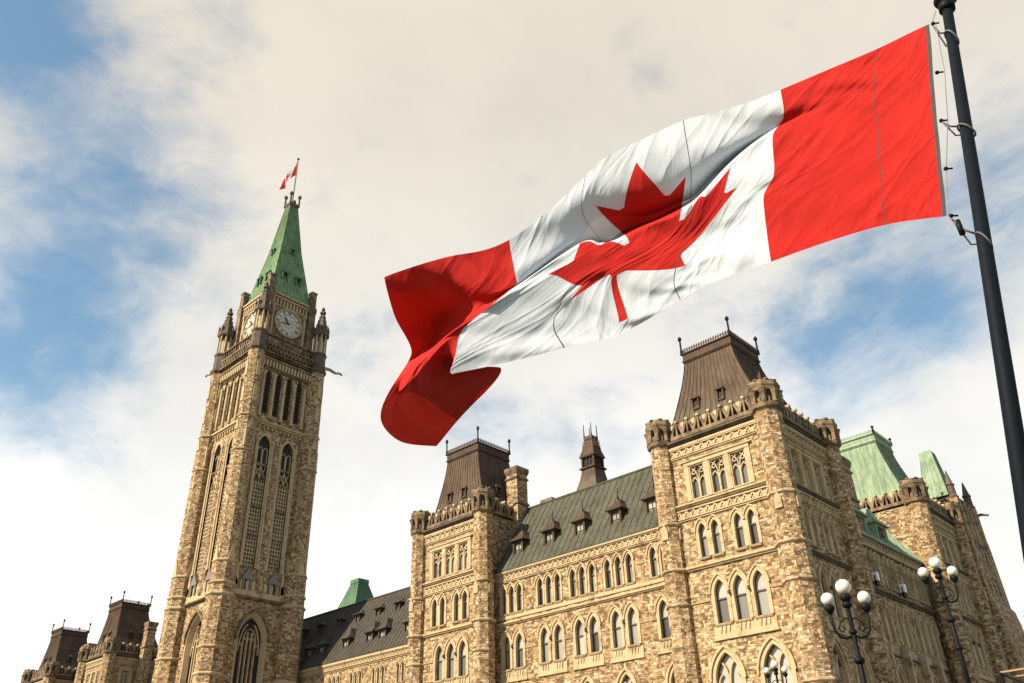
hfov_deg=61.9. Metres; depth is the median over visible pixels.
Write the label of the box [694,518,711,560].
lancet window
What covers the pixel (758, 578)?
lancet window
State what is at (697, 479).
tracery window
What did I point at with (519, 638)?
lancet window
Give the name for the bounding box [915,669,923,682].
arched window
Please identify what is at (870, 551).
lancet window
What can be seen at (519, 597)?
lancet window
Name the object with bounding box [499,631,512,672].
lancet window
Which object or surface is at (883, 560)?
lancet window
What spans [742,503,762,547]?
lancet window
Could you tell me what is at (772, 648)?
arched window
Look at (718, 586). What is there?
lancet window
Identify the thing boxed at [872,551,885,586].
lancet window
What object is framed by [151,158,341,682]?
clock tower
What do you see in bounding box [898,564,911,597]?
lancet window
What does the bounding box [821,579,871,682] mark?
street lamp
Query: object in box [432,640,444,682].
lancet window
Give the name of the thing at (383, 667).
lancet window
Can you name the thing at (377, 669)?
lancet window
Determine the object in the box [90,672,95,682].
tracery window
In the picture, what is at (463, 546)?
tracery window
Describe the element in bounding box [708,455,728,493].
tracery window
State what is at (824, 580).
lancet window
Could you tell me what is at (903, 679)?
arched window
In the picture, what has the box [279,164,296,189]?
flag
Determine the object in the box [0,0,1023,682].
sky
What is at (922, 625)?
lancet window
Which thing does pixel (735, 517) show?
lancet window
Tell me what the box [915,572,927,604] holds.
lancet window
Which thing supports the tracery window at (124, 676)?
in the parliament building
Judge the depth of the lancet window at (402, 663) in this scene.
67.30 m
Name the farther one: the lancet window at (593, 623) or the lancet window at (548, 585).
the lancet window at (548, 585)
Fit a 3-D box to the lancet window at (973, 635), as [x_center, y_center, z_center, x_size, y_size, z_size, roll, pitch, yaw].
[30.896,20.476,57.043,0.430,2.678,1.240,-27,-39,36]
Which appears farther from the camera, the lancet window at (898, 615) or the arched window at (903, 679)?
the lancet window at (898, 615)
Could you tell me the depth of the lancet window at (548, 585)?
53.74 m
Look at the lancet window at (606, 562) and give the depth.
51.00 m
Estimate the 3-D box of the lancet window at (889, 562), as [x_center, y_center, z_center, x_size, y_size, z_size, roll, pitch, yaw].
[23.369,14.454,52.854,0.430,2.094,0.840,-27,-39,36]
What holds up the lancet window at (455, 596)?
in the parliament building
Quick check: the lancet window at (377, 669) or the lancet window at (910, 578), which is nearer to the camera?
the lancet window at (910, 578)
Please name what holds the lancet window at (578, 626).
in the parliament building
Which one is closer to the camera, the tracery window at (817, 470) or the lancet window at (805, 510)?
the lancet window at (805, 510)
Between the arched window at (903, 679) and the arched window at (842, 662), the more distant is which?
the arched window at (903, 679)
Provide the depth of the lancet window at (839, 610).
43.97 m
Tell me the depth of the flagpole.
6.17 m
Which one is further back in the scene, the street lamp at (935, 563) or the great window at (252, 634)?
the great window at (252, 634)
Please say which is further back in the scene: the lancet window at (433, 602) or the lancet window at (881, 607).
the lancet window at (433, 602)
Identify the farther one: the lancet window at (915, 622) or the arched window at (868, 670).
the lancet window at (915, 622)
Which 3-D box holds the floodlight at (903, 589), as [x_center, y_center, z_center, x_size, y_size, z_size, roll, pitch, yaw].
[24.150,15.386,52.662,0.300,0.780,0.400,-27,-39,36]
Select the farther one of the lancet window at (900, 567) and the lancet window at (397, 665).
the lancet window at (397, 665)
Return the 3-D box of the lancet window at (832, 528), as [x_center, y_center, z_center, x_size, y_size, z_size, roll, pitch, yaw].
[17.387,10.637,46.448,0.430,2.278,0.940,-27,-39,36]
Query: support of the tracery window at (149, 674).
in the parliament building
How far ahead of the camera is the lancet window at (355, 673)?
71.00 m
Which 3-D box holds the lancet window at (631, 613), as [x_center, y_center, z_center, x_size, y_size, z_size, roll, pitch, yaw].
[6.903,16.035,48.473,1.140,2.505,0.430,-27,-39,36]
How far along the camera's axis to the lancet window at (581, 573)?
52.15 m
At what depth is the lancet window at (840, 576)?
44.53 m
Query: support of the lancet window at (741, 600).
in the parliament building
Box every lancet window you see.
[336,674,340,682]
[349,671,352,682]
[353,670,357,682]
[357,669,362,682]
[371,666,375,682]
[375,665,380,682]
[380,664,385,682]
[395,660,400,682]
[400,659,404,682]
[429,595,438,629]
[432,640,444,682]
[437,593,446,627]
[443,638,456,680]
[451,589,460,623]
[455,635,468,678]
[459,586,469,621]
[498,584,507,616]
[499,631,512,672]
[506,582,515,615]
[512,628,525,669]
[513,580,523,613]
[534,574,544,607]
[537,622,551,664]
[543,572,553,605]
[550,618,565,662]
[551,569,562,603]
[566,565,577,599]
[571,613,587,657]
[576,562,587,597]
[585,559,597,594]
[585,610,602,655]
[601,555,613,590]
[607,605,625,650]
[611,552,624,588]
[622,549,635,585]
[623,601,641,647]
[646,542,659,579]
[654,594,670,641]
[656,541,663,576]
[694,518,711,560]
[706,514,725,556]
[709,573,733,626]
[728,568,753,622]
[729,507,748,550]
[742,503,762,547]
[747,563,774,618]
[802,503,816,546]
[808,507,823,549]
[817,564,837,618]
[820,513,835,555]
[827,516,841,558]
[828,568,847,621]
[837,572,856,625]
[864,547,874,582]
[868,549,880,584]
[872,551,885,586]
[877,598,892,643]
[881,556,894,590]
[883,601,899,645]
[886,558,898,592]
[890,560,901,593]
[894,605,910,649]
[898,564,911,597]
[901,608,917,651]
[903,566,914,599]
[906,568,918,600]
[911,570,923,603]
[911,612,927,654]
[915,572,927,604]
[918,615,933,656]
[919,577,931,606]
[924,617,940,658]
[930,620,946,661]
[953,583,964,612]
[958,582,971,615]
[963,584,975,617]
[965,625,979,667]
[969,627,985,669]
[975,629,991,671]
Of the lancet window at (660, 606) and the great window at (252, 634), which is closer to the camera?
the lancet window at (660, 606)
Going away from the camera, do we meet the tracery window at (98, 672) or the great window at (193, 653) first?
the great window at (193, 653)
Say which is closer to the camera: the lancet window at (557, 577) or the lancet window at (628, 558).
the lancet window at (628, 558)
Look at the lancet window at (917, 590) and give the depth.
55.35 m
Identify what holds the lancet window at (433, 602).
in the parliament building
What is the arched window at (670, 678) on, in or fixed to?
in the parliament building
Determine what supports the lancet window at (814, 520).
in the parliament building
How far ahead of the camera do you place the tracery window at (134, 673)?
96.48 m
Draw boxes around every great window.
[188,626,200,682]
[235,624,258,682]
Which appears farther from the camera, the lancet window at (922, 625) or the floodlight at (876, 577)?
the lancet window at (922, 625)
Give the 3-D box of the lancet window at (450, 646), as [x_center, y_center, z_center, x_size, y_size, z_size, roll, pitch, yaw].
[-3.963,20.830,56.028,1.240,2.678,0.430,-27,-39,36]
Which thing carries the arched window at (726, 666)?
in the parliament building
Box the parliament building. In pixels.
[21,316,1023,682]
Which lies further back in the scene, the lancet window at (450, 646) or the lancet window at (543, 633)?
the lancet window at (450, 646)
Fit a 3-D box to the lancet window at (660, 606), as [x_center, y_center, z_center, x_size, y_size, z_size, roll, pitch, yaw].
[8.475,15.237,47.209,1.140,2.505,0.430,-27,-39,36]
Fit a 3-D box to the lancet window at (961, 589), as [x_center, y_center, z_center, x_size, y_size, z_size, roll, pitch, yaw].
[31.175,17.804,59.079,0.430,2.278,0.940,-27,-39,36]
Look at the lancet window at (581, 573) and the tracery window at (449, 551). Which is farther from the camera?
the tracery window at (449, 551)
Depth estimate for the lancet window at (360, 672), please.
70.60 m
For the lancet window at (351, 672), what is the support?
in the parliament building
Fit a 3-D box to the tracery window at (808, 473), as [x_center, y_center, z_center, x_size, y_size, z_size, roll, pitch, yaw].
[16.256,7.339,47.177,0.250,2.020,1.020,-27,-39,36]
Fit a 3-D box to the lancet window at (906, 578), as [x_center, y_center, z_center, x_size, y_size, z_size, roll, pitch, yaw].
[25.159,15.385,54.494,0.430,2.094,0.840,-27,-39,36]
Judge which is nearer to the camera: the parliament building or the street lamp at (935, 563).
the street lamp at (935, 563)
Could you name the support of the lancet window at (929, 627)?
in the parliament building
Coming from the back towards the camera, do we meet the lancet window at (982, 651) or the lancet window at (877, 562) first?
the lancet window at (982, 651)
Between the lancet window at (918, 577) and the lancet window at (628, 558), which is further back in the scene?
the lancet window at (918, 577)
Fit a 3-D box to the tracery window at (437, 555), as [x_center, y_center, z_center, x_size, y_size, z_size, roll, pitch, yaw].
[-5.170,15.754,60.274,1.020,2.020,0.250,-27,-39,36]
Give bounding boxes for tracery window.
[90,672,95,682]
[95,671,99,682]
[119,670,129,682]
[131,671,135,682]
[147,673,151,682]
[432,549,441,579]
[445,545,454,575]
[458,540,467,571]
[688,462,707,499]
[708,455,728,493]
[728,448,749,487]
[790,449,804,486]
[801,455,815,491]
[812,461,826,497]
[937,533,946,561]
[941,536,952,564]
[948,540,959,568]
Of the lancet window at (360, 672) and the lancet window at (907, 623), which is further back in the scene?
the lancet window at (360, 672)
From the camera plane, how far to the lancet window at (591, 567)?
51.70 m
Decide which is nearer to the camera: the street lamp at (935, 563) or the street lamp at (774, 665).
the street lamp at (935, 563)
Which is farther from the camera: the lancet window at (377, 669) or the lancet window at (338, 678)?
the lancet window at (338, 678)
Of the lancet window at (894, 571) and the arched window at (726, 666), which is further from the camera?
the lancet window at (894, 571)
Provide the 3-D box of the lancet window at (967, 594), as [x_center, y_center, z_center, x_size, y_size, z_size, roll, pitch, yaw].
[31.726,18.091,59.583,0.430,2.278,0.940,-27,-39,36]
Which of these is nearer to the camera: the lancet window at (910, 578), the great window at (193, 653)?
the lancet window at (910, 578)
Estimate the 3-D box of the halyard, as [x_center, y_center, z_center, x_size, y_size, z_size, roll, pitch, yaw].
[3.586,-1.773,6.939,0.536,2.486,0.146,-17,-34,25]
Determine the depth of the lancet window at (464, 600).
56.99 m
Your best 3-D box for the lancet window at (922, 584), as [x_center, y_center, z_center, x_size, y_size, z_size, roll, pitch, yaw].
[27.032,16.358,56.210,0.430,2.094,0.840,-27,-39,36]
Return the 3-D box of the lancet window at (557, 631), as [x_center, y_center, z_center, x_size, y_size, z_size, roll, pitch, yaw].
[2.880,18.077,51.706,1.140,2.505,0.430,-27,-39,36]
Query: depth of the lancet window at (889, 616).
49.98 m
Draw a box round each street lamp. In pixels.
[763,660,787,682]
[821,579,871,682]
[918,557,971,682]
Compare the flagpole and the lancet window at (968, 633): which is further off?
the lancet window at (968, 633)
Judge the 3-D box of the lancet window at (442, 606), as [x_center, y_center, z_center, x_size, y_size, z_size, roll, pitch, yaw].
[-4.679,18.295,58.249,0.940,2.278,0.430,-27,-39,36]
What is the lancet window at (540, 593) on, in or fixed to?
in the parliament building
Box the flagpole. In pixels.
[933,0,1023,560]
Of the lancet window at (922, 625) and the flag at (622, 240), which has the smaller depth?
the flag at (622, 240)
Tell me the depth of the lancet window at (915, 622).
52.53 m
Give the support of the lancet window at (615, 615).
in the parliament building
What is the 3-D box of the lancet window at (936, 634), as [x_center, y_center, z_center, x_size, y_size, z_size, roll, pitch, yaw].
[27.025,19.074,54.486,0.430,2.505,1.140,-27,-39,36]
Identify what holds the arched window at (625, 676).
in the parliament building
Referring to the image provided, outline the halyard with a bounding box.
[931,11,993,248]
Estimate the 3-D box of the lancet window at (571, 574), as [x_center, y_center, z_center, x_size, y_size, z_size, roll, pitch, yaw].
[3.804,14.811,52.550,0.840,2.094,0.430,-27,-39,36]
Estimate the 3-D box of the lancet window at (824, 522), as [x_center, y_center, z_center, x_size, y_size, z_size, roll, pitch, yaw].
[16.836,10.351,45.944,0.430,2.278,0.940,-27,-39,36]
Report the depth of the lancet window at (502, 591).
56.03 m
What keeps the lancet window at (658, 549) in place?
in the parliament building
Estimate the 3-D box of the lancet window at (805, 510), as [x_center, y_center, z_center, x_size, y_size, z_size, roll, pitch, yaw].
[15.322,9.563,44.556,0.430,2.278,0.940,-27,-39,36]
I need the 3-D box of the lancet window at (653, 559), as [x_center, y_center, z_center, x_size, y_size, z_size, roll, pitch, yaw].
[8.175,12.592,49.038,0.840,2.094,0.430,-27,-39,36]
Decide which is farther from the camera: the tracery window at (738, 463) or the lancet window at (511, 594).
the lancet window at (511, 594)
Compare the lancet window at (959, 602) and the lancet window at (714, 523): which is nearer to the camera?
the lancet window at (714, 523)
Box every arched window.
[580,675,594,682]
[616,668,637,682]
[666,661,674,682]
[709,644,747,682]
[757,635,797,682]
[831,635,851,682]
[853,643,874,682]
[896,663,907,682]
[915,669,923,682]
[932,674,938,682]
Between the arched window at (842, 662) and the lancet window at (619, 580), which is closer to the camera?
the arched window at (842, 662)
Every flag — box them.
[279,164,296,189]
[381,24,946,445]
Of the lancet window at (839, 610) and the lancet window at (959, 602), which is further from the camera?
the lancet window at (959, 602)
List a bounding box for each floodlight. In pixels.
[871,572,879,586]
[899,584,907,597]
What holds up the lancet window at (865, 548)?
in the parliament building
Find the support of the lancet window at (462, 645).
in the parliament building
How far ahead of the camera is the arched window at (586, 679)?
49.17 m
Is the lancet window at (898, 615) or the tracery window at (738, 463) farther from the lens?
the lancet window at (898, 615)
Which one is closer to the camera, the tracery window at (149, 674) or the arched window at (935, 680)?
the arched window at (935, 680)
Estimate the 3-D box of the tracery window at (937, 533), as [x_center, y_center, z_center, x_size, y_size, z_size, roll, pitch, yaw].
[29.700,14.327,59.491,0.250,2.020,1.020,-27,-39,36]
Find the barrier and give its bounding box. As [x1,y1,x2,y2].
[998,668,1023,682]
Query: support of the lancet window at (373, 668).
in the parliament building

